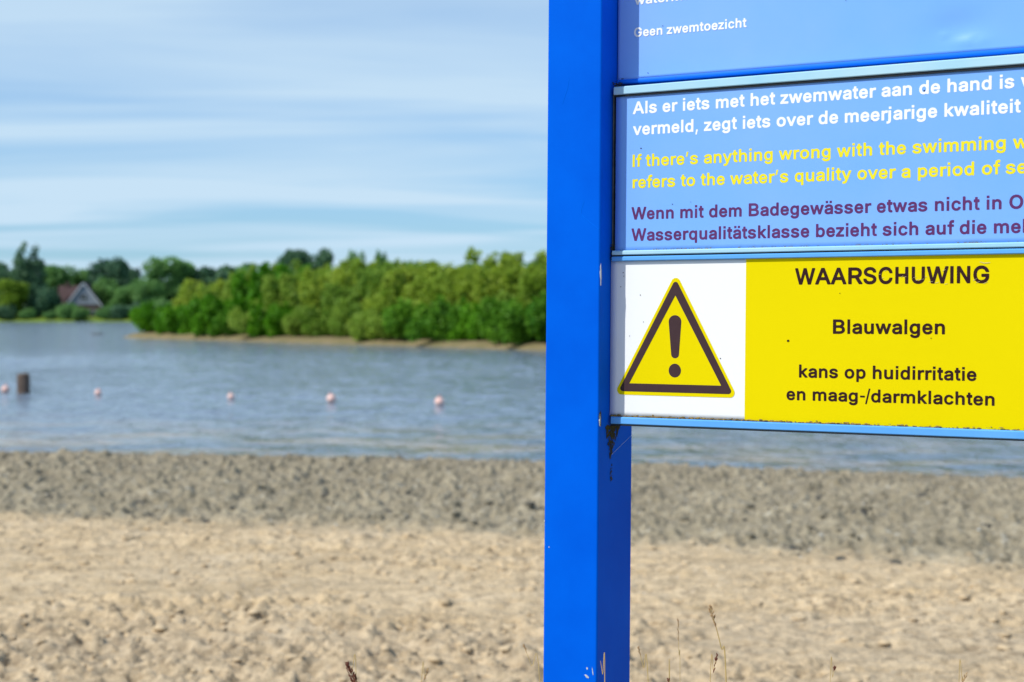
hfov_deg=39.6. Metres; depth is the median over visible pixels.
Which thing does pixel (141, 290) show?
tree
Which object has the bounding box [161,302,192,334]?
bush
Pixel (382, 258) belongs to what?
tree
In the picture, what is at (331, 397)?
buoy
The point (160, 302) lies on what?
bush
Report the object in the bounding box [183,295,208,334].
bush
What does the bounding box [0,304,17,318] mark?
bush
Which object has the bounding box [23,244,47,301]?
conifer tree
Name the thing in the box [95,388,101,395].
buoy
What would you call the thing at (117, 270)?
tree
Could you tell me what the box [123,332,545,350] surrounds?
island
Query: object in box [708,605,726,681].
grass stem
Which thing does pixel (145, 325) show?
bush
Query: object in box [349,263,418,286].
willow tree
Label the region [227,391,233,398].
buoy
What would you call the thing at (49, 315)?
bush
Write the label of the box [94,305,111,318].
bush
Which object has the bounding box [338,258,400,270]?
willow tree
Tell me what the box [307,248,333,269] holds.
tree
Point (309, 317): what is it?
bush
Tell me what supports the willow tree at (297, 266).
on the island
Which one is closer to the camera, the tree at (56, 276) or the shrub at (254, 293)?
the shrub at (254, 293)
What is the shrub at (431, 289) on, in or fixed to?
on the island
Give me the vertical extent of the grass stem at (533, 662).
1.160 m
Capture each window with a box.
[79,293,87,300]
[89,310,96,316]
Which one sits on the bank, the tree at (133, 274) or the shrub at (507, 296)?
the tree at (133, 274)
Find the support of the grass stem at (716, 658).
on the sand beach
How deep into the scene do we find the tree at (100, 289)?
335.89 m
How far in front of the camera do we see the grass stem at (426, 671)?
2.26 m
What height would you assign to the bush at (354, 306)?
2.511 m
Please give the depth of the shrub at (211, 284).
101.14 m
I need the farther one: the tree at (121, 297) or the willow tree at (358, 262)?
the tree at (121, 297)
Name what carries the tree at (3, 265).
on the bank
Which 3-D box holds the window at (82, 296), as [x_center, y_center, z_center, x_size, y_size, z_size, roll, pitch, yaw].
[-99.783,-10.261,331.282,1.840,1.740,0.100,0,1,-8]
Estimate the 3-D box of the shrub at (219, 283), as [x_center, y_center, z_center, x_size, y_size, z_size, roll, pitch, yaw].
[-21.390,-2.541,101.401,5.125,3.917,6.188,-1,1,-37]
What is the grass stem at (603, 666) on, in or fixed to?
on the sand beach
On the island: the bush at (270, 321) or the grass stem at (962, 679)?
the bush at (270, 321)
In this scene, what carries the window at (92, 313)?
in the house
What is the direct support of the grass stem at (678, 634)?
on the sand beach
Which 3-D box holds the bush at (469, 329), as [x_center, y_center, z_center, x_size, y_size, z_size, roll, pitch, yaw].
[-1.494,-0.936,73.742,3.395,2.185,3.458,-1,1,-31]
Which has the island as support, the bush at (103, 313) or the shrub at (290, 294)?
the shrub at (290, 294)
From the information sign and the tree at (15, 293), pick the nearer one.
the information sign
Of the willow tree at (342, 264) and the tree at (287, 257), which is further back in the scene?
the tree at (287, 257)
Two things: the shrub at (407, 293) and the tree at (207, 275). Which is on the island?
the shrub at (407, 293)
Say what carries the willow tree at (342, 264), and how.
on the island
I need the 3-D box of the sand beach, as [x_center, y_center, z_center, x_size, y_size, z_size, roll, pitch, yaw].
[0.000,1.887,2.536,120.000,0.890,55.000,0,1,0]
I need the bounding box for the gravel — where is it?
[1,452,1023,568]
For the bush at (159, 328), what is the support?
on the island
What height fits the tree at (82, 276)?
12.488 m
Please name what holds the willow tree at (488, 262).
on the island
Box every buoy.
[1,383,9,391]
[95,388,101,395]
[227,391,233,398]
[327,391,335,402]
[435,394,443,404]
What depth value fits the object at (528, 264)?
349.75 m
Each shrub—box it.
[171,278,227,309]
[177,283,222,308]
[198,271,250,307]
[230,261,311,316]
[230,269,248,297]
[261,264,334,317]
[295,266,354,312]
[320,260,398,334]
[356,261,435,312]
[371,275,427,312]
[416,265,497,314]
[440,263,520,312]
[495,274,546,307]
[515,265,546,308]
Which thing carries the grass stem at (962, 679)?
on the sand beach
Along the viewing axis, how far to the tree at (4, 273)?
338.75 m
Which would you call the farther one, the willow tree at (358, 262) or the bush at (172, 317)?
the bush at (172, 317)
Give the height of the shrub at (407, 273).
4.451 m
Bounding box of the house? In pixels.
[58,281,103,316]
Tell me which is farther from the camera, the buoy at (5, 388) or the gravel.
the buoy at (5, 388)
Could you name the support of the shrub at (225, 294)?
on the island
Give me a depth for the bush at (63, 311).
319.56 m
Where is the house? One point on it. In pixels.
(84, 295)
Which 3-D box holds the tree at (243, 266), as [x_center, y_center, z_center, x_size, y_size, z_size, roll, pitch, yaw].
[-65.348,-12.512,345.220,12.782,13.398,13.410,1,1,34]
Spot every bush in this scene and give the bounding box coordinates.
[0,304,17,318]
[18,307,35,318]
[42,311,56,318]
[54,302,77,318]
[71,306,91,318]
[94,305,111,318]
[110,304,129,318]
[129,299,149,316]
[129,303,166,331]
[139,300,175,334]
[149,297,172,311]
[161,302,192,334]
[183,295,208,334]
[188,293,244,335]
[206,300,249,336]
[227,299,297,336]
[247,301,297,337]
[280,302,326,336]
[299,305,345,336]
[320,300,368,336]
[332,298,387,340]
[364,297,421,340]
[380,298,437,339]
[404,294,479,341]
[446,302,486,341]
[477,294,525,341]
[484,296,544,344]
[524,291,545,341]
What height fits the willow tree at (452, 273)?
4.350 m
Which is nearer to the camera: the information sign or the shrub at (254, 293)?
the information sign
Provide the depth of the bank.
319.02 m
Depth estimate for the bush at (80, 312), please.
318.85 m
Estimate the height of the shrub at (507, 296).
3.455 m
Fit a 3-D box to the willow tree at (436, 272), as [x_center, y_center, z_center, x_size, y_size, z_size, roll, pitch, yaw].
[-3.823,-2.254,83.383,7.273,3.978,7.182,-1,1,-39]
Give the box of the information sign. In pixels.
[543,0,1023,681]
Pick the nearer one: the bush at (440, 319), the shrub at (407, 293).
the bush at (440, 319)
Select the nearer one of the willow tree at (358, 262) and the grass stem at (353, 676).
the grass stem at (353, 676)
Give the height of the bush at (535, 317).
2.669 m
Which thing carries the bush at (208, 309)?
on the island
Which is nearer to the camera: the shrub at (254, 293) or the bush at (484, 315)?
the bush at (484, 315)
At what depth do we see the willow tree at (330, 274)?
91.42 m
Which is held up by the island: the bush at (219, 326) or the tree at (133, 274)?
the bush at (219, 326)
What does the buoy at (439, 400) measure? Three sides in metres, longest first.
0.241 x 0.181 x 0.181 m
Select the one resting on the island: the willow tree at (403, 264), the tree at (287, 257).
the willow tree at (403, 264)
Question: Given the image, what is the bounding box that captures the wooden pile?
[17,373,29,393]
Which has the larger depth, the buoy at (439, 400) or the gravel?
the buoy at (439, 400)
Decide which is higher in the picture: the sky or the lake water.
the sky
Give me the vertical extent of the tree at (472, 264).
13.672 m
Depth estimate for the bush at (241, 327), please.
89.20 m
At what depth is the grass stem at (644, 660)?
2.01 m
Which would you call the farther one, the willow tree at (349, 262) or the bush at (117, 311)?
the bush at (117, 311)
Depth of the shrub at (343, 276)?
86.51 m
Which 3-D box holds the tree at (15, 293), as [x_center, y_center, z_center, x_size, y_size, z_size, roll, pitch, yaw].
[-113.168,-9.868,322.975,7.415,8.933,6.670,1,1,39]
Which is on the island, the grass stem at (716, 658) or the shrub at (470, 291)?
the shrub at (470, 291)
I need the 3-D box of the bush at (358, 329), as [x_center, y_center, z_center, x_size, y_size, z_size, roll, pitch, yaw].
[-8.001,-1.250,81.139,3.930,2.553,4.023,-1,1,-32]
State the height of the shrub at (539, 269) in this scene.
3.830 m
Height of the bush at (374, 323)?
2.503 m
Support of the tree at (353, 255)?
on the bank
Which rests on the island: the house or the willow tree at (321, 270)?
the willow tree at (321, 270)
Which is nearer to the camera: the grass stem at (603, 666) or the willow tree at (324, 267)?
the grass stem at (603, 666)
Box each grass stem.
[345,655,356,681]
[421,662,428,681]
[523,644,539,681]
[600,652,604,681]
[637,646,648,681]
[677,618,679,653]
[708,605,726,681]
[710,653,717,680]
[830,656,836,677]
[959,660,967,681]
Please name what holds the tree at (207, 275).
on the bank
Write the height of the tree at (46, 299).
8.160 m
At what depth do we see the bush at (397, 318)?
76.47 m
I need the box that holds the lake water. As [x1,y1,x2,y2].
[0,322,1023,477]
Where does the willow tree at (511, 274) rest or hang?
on the island
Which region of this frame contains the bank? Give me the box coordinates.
[0,316,131,321]
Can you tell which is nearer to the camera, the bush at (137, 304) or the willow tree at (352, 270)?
the willow tree at (352, 270)
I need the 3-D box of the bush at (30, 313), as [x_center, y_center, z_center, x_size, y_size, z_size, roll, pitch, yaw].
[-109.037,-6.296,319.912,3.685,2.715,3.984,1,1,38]
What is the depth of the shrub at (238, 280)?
94.55 m
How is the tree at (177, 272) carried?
on the bank
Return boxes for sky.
[0,0,548,278]
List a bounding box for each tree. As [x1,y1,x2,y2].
[0,261,10,269]
[0,268,12,292]
[0,278,29,316]
[8,241,35,316]
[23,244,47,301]
[24,282,61,316]
[41,264,78,292]
[70,268,91,284]
[85,256,130,299]
[92,277,118,306]
[106,285,133,307]
[124,264,141,284]
[127,278,164,302]
[141,255,196,307]
[193,264,234,295]
[224,263,261,277]
[246,259,320,282]
[262,268,332,281]
[275,248,310,273]
[301,263,375,281]
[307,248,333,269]
[315,262,330,273]
[325,265,385,279]
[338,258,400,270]
[347,249,365,264]
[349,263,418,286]
[352,257,441,284]
[374,256,414,269]
[375,249,386,266]
[383,270,447,301]
[391,269,441,290]
[419,261,497,287]
[459,262,491,268]
[463,246,529,286]
[488,249,546,299]
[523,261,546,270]
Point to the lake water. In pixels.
(164, 395)
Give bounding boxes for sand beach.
[0,448,1023,681]
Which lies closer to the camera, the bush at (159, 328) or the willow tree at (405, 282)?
the willow tree at (405, 282)
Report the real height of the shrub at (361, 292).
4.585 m
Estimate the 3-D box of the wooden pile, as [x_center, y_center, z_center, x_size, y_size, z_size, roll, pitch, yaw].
[-10.441,1.197,30.384,0.279,1.027,0.262,0,1,0]
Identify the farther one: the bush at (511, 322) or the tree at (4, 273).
the tree at (4, 273)
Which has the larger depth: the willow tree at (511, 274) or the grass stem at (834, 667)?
the willow tree at (511, 274)
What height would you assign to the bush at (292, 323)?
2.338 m
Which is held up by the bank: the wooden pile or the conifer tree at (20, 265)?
the conifer tree at (20, 265)

